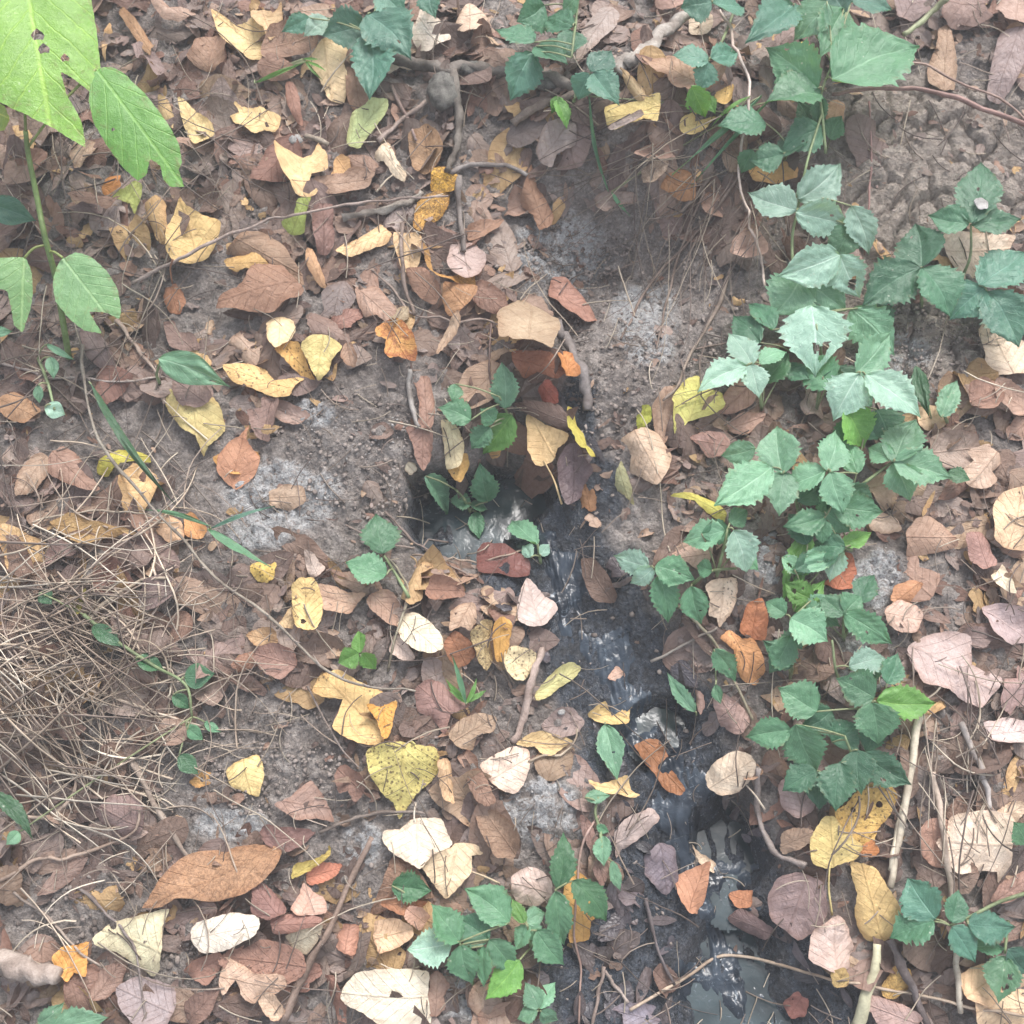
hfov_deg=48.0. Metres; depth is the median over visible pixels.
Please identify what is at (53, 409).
shrub sprig
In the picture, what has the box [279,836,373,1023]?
twig
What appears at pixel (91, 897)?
twig
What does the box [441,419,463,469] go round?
fallen leaf
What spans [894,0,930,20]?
fallen leaf
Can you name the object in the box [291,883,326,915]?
fallen leaf
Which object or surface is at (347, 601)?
fallen leaf
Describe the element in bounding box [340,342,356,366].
fallen leaf
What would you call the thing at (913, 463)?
bramble
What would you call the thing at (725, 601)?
fallen leaf
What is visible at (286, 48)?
fallen leaf
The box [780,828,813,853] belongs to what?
fallen leaf
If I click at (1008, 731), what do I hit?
fallen leaf
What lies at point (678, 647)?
stalk
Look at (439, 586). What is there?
fallen leaf
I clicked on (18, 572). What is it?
fallen leaf
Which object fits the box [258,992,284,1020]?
fallen leaf
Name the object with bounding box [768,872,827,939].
fallen leaf
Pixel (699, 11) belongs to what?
bramble
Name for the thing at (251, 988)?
fallen leaf
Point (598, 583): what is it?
fallen leaf
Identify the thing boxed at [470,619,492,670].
fallen leaf
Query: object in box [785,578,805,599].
fallen leaf
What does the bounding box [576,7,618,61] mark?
fallen leaf
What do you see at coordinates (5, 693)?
fallen leaf
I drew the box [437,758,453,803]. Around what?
fallen leaf
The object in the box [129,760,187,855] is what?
twig
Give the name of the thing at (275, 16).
fallen leaf
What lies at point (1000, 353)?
fallen leaf
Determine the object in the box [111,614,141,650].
fallen leaf
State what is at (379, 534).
nettle
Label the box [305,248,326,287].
fallen leaf
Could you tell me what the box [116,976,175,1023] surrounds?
fallen leaf
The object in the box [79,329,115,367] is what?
fallen leaf
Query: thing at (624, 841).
fallen leaf
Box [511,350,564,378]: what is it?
fallen leaf
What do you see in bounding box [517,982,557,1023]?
seedling
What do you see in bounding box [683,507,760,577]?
bramble
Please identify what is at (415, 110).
twig
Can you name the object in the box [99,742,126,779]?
fallen leaf
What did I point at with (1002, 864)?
fallen leaf
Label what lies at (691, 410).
fallen leaf
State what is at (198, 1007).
fallen leaf
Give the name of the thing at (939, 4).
bramble cane
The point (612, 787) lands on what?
fallen leaf
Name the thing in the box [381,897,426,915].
fallen leaf
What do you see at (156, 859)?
fallen leaf
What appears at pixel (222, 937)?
fallen leaf
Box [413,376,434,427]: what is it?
fallen leaf
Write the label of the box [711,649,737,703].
seedling
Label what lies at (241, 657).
fallen leaf
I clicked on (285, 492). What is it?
fallen leaf
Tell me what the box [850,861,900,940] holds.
fallen leaf
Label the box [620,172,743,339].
root
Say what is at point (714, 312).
root
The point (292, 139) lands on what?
pebble
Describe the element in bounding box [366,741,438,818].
fallen leaf
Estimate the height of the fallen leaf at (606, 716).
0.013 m
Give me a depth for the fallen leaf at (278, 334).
1.07 m
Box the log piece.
[0,948,63,986]
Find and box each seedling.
[36,1002,107,1023]
[338,631,376,668]
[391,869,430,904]
[424,462,499,538]
[485,899,563,999]
[507,520,549,564]
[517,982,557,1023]
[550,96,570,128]
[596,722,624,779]
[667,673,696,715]
[684,85,716,117]
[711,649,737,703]
[935,381,960,423]
[1011,822,1023,845]
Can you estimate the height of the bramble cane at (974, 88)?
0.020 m
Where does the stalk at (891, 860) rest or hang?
on the ground at (927, 195)
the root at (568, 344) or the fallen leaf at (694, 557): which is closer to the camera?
the fallen leaf at (694, 557)
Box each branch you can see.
[392,52,572,111]
[444,68,463,173]
[510,90,574,126]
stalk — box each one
[33,509,160,523]
[382,553,409,671]
[412,549,521,563]
[488,320,501,412]
[528,729,577,762]
[573,815,598,1023]
[629,954,1023,1017]
[650,626,717,662]
[677,605,753,720]
[851,944,880,1023]
[863,101,872,254]
[887,716,922,888]
[888,802,901,870]
[928,771,953,896]
[953,952,963,1013]
[958,721,991,808]
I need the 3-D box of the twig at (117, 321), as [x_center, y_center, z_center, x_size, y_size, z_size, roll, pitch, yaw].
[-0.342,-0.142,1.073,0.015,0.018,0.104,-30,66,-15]
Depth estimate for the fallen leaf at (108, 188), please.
1.11 m
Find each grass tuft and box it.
[254,57,324,83]
[445,654,485,704]
[588,95,767,215]
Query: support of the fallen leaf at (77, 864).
on the leaf litter at (339, 294)
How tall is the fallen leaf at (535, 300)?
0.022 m
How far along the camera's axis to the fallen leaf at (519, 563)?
1.05 m
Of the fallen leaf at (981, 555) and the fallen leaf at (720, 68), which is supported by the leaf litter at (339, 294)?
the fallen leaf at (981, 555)
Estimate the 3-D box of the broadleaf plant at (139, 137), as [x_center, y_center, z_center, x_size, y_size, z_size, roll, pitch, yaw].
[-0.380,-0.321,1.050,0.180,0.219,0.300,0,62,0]
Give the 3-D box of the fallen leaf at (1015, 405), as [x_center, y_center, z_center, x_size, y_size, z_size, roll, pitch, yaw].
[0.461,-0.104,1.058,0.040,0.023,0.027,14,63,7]
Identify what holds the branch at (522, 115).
on the leaf litter at (339, 294)
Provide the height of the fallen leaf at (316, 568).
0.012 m
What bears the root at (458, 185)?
on the ground at (927, 195)
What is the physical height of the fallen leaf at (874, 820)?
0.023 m
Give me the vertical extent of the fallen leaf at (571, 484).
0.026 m
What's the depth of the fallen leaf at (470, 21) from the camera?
1.15 m
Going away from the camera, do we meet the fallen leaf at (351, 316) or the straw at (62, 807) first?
the straw at (62, 807)
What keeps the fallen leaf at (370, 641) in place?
on the leaf litter at (339, 294)
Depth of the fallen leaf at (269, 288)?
1.07 m
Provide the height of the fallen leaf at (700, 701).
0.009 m
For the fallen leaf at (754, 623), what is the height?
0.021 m
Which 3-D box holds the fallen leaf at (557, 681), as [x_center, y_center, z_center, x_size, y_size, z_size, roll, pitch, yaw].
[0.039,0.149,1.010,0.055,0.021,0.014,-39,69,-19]
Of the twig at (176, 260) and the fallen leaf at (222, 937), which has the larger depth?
the twig at (176, 260)
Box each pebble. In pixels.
[289,134,302,143]
[558,709,565,714]
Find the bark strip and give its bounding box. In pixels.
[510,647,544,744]
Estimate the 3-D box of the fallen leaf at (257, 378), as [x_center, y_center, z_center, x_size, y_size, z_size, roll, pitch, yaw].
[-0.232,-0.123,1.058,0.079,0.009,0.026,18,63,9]
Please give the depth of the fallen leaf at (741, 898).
0.99 m
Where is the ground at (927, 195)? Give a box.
[0,0,1023,1023]
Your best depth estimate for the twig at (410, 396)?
1.05 m
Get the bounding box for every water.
[419,478,546,568]
[515,524,768,1023]
[626,707,685,765]
[687,927,790,1023]
[697,807,753,932]
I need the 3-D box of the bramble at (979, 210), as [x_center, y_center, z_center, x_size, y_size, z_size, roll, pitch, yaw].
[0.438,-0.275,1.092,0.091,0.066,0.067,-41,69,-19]
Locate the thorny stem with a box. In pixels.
[80,344,415,691]
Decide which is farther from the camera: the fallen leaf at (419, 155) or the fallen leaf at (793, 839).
the fallen leaf at (419, 155)
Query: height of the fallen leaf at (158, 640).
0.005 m
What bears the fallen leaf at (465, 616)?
on the leaf litter at (339, 294)
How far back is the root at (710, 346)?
1.08 m
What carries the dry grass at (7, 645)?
on the ground at (927, 195)
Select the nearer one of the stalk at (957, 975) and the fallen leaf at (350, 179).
the stalk at (957, 975)
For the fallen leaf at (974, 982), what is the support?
on the ground at (927, 195)
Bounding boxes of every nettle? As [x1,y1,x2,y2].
[346,513,410,597]
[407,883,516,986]
[438,363,519,453]
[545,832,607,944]
[613,548,694,622]
[679,558,736,623]
[791,545,847,581]
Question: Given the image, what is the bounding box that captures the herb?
[6,590,220,844]
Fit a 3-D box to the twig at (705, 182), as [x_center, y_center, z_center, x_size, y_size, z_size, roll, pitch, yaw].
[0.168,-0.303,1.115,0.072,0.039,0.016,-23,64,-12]
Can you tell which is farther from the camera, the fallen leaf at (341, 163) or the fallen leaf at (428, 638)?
the fallen leaf at (341, 163)
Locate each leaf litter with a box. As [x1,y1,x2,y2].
[0,0,1023,1023]
[495,388,875,1023]
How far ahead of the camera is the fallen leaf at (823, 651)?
0.99 m
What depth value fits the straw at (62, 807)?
0.97 m
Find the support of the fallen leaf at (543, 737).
on the leaf litter at (339, 294)
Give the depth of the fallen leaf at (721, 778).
0.98 m
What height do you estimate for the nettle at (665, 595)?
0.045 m
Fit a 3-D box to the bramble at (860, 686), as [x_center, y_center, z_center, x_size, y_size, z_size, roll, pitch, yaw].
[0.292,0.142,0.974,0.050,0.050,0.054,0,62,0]
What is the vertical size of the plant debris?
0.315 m
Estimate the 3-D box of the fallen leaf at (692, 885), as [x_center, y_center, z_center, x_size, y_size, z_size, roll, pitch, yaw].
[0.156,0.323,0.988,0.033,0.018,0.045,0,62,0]
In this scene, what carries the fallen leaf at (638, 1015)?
on the ground at (927, 195)
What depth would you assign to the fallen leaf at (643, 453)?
1.03 m
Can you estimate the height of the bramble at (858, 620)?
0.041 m
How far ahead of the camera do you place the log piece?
0.92 m
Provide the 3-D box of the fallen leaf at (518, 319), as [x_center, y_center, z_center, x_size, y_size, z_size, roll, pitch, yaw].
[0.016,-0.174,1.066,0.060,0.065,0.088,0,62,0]
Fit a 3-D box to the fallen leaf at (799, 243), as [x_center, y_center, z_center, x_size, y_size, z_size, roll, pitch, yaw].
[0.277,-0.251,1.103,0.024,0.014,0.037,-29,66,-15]
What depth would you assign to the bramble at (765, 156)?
1.09 m
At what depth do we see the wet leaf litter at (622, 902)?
0.96 m
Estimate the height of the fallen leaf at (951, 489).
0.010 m
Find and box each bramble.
[282,0,414,100]
[416,0,439,18]
[495,0,587,100]
[570,50,619,105]
[672,13,737,87]
[681,0,744,23]
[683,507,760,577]
[697,333,809,410]
[714,425,820,515]
[718,104,823,172]
[731,111,878,358]
[745,0,919,153]
[745,716,910,811]
[748,242,867,330]
[762,579,827,679]
[775,304,895,409]
[778,652,935,750]
[781,514,825,611]
[783,490,882,561]
[792,430,872,534]
[803,332,920,447]
[819,574,891,644]
[827,410,969,508]
[831,640,885,707]
[862,223,965,316]
[890,878,1023,962]
[928,162,1021,272]
[950,249,1023,346]
[981,920,1023,1003]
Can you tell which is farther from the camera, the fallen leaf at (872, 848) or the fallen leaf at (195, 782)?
the fallen leaf at (195, 782)
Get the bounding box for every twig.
[0,360,155,382]
[12,891,101,967]
[75,885,146,1018]
[113,318,165,403]
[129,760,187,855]
[130,195,448,284]
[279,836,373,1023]
[304,134,328,146]
[306,685,359,768]
[318,810,427,833]
[341,190,423,221]
[345,524,448,548]
[371,269,497,324]
[376,100,426,142]
[384,511,476,579]
[389,84,417,141]
[399,222,415,314]
[406,368,420,428]
[647,169,716,220]
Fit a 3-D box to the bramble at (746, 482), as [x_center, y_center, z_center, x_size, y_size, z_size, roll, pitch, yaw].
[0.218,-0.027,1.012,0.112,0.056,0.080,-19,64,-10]
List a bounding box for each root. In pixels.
[450,162,527,176]
[454,175,465,252]
[557,319,592,410]
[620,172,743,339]
[656,191,704,348]
[662,268,732,401]
[695,342,726,349]
[754,766,806,868]
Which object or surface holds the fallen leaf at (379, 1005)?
on the leaf litter at (339, 294)
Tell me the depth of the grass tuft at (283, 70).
1.14 m
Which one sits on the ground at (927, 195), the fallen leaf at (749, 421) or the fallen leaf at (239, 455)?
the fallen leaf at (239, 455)
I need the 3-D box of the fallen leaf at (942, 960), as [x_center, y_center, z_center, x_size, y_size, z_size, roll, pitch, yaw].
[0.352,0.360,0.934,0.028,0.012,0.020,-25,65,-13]
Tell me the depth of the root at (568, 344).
1.06 m
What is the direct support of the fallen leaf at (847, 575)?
on the ground at (927, 195)
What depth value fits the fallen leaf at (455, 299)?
1.07 m
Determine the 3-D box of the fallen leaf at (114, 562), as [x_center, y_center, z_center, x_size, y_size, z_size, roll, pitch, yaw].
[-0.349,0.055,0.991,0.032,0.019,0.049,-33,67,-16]
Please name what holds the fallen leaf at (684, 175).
on the leaf litter at (339, 294)
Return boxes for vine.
[719,9,765,286]
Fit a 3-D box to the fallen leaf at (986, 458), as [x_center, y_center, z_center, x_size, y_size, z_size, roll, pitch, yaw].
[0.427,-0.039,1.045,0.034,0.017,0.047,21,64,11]
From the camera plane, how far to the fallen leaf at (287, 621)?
1.00 m
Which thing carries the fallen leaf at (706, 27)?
on the leaf litter at (339, 294)
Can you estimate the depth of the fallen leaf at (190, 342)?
1.08 m
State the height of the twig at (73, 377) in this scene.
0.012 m
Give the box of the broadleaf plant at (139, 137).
[0,0,183,359]
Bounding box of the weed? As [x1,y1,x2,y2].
[0,195,35,336]
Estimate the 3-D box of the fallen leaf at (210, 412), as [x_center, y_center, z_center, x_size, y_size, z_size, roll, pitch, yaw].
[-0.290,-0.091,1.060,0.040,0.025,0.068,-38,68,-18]
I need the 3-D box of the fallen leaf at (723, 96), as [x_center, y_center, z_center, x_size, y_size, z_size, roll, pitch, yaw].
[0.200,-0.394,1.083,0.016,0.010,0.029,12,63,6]
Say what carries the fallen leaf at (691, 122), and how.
on the ground at (927, 195)
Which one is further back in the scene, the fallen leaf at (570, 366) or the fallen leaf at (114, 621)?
the fallen leaf at (570, 366)
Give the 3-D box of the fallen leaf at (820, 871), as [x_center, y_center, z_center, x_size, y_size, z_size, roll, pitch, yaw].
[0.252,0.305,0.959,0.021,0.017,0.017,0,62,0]
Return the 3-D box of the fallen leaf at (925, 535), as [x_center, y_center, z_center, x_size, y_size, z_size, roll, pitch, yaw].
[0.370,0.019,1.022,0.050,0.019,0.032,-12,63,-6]
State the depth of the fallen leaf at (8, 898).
0.95 m
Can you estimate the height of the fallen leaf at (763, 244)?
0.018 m
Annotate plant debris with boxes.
[0,0,1023,1023]
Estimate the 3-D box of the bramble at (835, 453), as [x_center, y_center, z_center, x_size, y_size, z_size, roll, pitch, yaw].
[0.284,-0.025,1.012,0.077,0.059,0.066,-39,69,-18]
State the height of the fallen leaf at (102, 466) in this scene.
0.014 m
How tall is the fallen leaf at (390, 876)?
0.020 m
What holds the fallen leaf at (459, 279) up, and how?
on the leaf litter at (339, 294)
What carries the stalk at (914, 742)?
on the ground at (927, 195)
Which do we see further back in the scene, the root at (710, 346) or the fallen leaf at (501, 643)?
the root at (710, 346)
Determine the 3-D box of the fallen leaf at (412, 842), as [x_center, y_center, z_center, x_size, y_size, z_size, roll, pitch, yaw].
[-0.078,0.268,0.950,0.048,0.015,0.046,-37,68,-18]
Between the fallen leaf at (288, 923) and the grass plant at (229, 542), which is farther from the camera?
the grass plant at (229, 542)
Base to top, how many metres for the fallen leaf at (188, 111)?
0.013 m
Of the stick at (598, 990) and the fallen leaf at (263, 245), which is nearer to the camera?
the stick at (598, 990)
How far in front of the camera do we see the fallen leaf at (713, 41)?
1.13 m
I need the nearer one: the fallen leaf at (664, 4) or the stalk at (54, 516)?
the stalk at (54, 516)
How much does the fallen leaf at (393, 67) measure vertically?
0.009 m
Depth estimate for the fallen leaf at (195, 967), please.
0.93 m
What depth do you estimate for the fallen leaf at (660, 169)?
1.10 m
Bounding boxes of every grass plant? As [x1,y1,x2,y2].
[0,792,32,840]
[88,381,180,510]
[149,506,274,566]
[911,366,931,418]
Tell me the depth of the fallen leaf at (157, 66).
1.14 m
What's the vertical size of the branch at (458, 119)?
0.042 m
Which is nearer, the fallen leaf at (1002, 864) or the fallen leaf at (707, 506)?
the fallen leaf at (1002, 864)
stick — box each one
[591,966,605,1023]
[605,970,628,1003]
[644,898,675,985]
[885,939,930,1023]
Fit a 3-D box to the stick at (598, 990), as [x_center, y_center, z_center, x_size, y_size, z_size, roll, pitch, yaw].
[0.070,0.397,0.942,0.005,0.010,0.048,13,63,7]
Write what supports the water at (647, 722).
on the ground at (927, 195)
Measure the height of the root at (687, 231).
0.066 m
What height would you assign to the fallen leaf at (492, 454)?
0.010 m
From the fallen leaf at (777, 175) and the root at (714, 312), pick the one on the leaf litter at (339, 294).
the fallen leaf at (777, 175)
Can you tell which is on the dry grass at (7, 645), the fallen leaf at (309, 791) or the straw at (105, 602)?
the straw at (105, 602)
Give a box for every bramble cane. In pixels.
[832,86,1023,126]
[902,0,948,36]
[913,62,1023,119]
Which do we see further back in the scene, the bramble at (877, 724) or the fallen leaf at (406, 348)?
the fallen leaf at (406, 348)
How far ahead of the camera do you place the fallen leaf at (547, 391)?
1.06 m
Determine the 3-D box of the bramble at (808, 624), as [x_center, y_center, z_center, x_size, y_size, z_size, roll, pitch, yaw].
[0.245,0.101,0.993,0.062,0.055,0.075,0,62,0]
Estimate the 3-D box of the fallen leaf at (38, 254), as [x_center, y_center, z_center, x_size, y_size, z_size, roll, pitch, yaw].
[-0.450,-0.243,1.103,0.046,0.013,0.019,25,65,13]
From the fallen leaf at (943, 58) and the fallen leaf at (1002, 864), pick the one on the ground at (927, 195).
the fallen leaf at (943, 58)
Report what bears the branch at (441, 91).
on the leaf litter at (339, 294)
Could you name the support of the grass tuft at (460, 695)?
on the ground at (927, 195)
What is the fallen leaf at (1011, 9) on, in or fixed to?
on the leaf litter at (339, 294)
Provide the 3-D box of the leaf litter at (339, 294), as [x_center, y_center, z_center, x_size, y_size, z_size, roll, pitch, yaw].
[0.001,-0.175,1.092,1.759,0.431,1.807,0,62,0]
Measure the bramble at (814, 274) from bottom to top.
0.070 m
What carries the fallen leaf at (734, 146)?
on the leaf litter at (339, 294)
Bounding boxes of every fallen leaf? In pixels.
[0,202,37,235]
[0,392,40,422]
[0,534,33,578]
[0,667,23,716]
[0,865,30,905]
[8,717,48,751]
[14,453,47,495]
[15,147,47,170]
[16,787,33,812]
[23,244,60,272]
[23,941,57,962]
[37,857,87,895]
[42,537,75,565]
[48,446,99,490]
[49,704,86,739]
[50,512,129,542]
[52,942,88,981]
[61,588,85,614]
[67,190,119,208]
[70,138,97,167]
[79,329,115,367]
[88,963,125,1000]
[91,555,135,595]
[92,909,168,975]
[95,365,132,403]
[95,794,143,836]
[97,450,150,476]
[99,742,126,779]
[102,175,120,195]
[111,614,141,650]
[112,181,141,213]
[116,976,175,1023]
[119,7,152,54]
[121,653,157,684]
[131,41,166,74]
[136,574,178,610]
[142,844,281,908]
[142,848,171,872]
[145,195,166,243]
[145,629,168,651]
[151,0,195,21]
[156,516,183,541]
[158,94,173,127]
[163,320,199,350]
[164,259,185,313]
[165,197,220,263]
[165,389,224,455]
[172,380,211,407]
[178,97,213,143]
[183,952,221,985]
[184,512,206,538]
[184,987,219,1023]
[186,35,225,71]
[189,770,210,787]
[190,683,223,705]
[190,913,259,953]
[211,9,265,59]
[213,451,259,473]
[216,260,303,312]
[216,426,259,489]
[218,939,305,983]
[219,957,286,1003]
[223,363,303,396]
[224,252,267,271]
[226,231,303,284]
[226,755,263,796]
[230,102,280,132]
[231,651,256,671]
[246,627,277,645]
[247,397,278,441]
[250,133,301,181]
[250,562,275,582]
[250,881,286,919]
[251,2,282,39]
[253,643,296,678]
[257,52,298,80]
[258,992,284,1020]
[259,824,314,851]
[260,20,317,56]
[266,317,295,346]
[269,484,305,510]
[270,398,309,423]
[270,914,321,934]
[274,140,327,196]
[274,341,314,379]
[274,781,333,821]
[279,607,294,628]
[281,197,310,235]
[284,963,321,991]
[285,81,302,125]
[285,925,322,954]
[291,577,322,629]
[291,845,330,878]
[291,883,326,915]
[300,37,347,103]
[301,334,341,379]
[304,549,324,577]
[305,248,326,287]
[306,862,341,884]
[312,203,333,254]
[312,669,395,744]
[313,166,374,193]
[318,583,365,613]
[325,974,346,1023]
[331,154,350,173]
[331,308,362,328]
[334,764,365,801]
[336,224,391,256]
[336,924,358,955]
[338,634,375,675]
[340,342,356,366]
[340,969,430,1023]
[345,67,368,109]
[346,97,388,147]
[348,154,378,171]
[355,286,396,320]
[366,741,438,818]
[367,589,402,626]
[367,701,396,738]
[370,857,433,914]
[373,918,413,952]
[374,142,406,191]
[375,318,416,360]
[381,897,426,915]
[382,802,451,868]
[388,64,410,73]
[389,635,414,659]
[390,306,408,322]
[393,232,421,271]
[398,612,442,652]
[401,556,433,603]
[404,906,429,929]
[405,462,416,474]
[406,267,441,303]
[406,425,432,470]
[408,124,442,173]
[412,10,450,50]
[413,191,449,230]
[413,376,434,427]
[414,679,469,733]
[422,843,499,898]
[423,243,475,284]
[425,574,464,599]
[426,971,449,1016]
[430,166,457,192]
[436,310,460,353]
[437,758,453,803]
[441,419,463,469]
[442,281,477,315]
[443,631,474,667]
[447,243,485,277]
[448,453,469,481]
[449,602,476,630]
[449,713,496,749]
[450,359,499,408]
[456,3,487,31]
[467,219,503,240]
[467,768,495,805]
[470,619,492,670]
[472,280,507,313]
[476,542,530,576]
[476,810,519,858]
[480,746,529,793]
[489,450,500,458]
[492,616,512,661]
[497,300,560,347]
[503,914,528,942]
[504,646,535,680]
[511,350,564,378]
[511,867,552,905]
[514,400,571,430]
[516,731,572,755]
[517,578,557,626]
[520,165,553,229]
[522,294,553,315]
[526,415,568,503]
[535,662,580,699]
[536,118,576,166]
[538,379,558,403]
[541,707,584,737]
[548,276,596,321]
[557,351,580,375]
[557,443,592,504]
[563,870,594,942]
[567,406,594,456]
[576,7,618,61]
[580,483,596,511]
[580,815,608,885]
[581,558,616,602]
[588,701,631,724]
[588,775,639,797]
[594,190,636,210]
[604,93,660,129]
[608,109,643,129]
[608,666,624,680]
[612,1002,659,1023]
[614,808,659,857]
[615,461,633,504]
[620,67,645,100]
[621,427,671,483]
[631,26,652,64]
[634,142,674,158]
[634,738,684,794]
[636,404,651,428]
[641,160,668,182]
[642,55,694,88]
[644,843,678,894]
[652,386,674,443]
[653,963,679,997]
[655,0,683,9]
[660,170,695,201]
[671,492,726,521]
[672,376,725,433]
[672,545,713,569]
[675,861,710,913]
[679,112,715,133]
[689,14,712,34]
[690,431,729,457]
[692,845,715,872]
[694,61,725,89]
[695,690,704,714]
[705,577,737,626]
[705,750,765,809]
[707,126,745,153]
[708,36,716,46]
[713,693,750,733]
[715,84,733,103]
[719,378,756,413]
[720,630,764,684]
[727,412,765,434]
[728,908,772,939]
[729,890,752,907]
[730,225,767,257]
[740,598,768,640]
[744,101,781,139]
[744,763,762,779]
[749,161,797,183]
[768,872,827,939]
[778,778,814,817]
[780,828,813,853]
[781,236,810,260]
[781,708,792,722]
[783,991,808,1018]
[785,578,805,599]
[801,867,826,888]
[808,915,853,972]
[810,816,862,915]
[814,634,845,669]
[822,412,841,426]
[824,552,856,589]
[826,100,844,119]
[831,967,849,987]
[835,783,896,845]
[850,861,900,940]
[861,840,879,856]
[869,513,901,533]
[869,995,922,1023]
[881,966,911,998]
[885,600,922,632]
[891,580,922,602]
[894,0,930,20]
[906,516,958,556]
[907,631,1001,707]
[917,405,948,430]
[919,818,949,867]
[927,25,956,90]
[930,429,979,467]
[931,942,963,973]
[936,810,1014,881]
[938,479,968,499]
[941,0,992,29]
[943,231,1015,278]
[961,963,1002,1006]
[963,626,993,648]
[964,444,1000,488]
[966,532,996,568]
[969,376,1004,407]
[975,989,1023,1023]
[979,324,1023,374]
[982,603,1023,644]
[984,717,1023,742]
[987,26,1023,103]
[990,871,1023,903]
[991,565,1016,592]
[993,486,1023,550]
[994,377,1023,415]
[995,0,1023,22]
[998,801,1023,821]
[1000,285,1022,293]
[1001,665,1023,714]
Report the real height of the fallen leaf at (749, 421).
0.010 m
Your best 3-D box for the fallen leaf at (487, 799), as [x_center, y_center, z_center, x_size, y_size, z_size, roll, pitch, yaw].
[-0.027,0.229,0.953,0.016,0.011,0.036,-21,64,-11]
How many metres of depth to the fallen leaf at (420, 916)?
0.94 m
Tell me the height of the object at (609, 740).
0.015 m
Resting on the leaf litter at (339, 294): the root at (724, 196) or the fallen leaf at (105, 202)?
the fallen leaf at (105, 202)
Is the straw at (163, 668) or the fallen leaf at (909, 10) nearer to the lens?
the straw at (163, 668)
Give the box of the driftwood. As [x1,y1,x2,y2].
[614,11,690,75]
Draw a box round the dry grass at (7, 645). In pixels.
[0,383,286,1012]
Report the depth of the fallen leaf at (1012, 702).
0.99 m
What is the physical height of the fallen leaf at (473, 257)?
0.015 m
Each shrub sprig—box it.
[33,344,73,418]
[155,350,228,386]
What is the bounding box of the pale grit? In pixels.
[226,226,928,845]
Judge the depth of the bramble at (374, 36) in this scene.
1.12 m
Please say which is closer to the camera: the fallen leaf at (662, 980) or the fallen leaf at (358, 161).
the fallen leaf at (662, 980)
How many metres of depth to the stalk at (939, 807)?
0.94 m
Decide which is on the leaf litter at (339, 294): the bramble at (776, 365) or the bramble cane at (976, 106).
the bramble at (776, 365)
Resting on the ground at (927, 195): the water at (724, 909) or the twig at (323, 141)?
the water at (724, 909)
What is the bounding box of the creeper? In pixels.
[585,789,621,890]
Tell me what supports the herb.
on the ground at (927, 195)
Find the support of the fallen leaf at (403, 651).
on the ground at (927, 195)
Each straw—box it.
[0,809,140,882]
[24,728,103,799]
[28,747,77,818]
[52,672,205,728]
[79,576,168,629]
[115,666,173,696]
[123,563,160,638]
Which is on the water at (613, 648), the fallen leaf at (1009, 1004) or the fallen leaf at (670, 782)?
the fallen leaf at (670, 782)
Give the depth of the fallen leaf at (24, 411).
1.06 m
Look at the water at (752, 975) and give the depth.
0.98 m
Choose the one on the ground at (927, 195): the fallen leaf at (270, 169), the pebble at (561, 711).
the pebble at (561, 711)
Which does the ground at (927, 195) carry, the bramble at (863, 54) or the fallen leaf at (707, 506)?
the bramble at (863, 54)
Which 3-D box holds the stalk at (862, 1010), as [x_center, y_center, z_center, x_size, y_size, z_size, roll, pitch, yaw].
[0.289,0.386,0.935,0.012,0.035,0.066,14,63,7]
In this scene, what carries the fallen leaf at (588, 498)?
on the ground at (927, 195)
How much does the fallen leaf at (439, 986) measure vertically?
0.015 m
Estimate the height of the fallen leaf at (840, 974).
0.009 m
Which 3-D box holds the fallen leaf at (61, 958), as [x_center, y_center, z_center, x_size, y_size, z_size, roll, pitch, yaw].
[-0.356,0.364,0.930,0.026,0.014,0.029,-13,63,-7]
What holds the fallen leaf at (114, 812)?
on the leaf litter at (339, 294)
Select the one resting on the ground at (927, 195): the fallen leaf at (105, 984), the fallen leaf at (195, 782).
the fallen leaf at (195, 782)
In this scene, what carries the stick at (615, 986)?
on the ground at (927, 195)
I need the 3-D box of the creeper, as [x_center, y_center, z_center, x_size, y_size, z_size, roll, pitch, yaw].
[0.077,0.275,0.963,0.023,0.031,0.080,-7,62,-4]
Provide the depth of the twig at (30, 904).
0.95 m
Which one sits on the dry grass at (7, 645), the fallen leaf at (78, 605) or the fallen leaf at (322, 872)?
the fallen leaf at (78, 605)
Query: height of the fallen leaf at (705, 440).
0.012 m
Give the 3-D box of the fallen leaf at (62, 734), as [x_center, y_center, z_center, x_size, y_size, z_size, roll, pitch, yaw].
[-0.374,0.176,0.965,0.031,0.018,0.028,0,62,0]
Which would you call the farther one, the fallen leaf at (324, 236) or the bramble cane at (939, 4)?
the bramble cane at (939, 4)
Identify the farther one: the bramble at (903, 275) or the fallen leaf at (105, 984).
the bramble at (903, 275)
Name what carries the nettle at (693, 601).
on the leaf litter at (339, 294)
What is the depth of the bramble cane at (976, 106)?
1.12 m
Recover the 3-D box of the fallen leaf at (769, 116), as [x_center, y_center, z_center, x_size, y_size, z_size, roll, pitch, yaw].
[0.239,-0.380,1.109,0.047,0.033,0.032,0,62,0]
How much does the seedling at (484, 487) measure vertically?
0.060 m
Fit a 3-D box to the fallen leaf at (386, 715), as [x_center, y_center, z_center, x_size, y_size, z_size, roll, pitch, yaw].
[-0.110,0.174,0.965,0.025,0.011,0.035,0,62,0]
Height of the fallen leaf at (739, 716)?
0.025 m

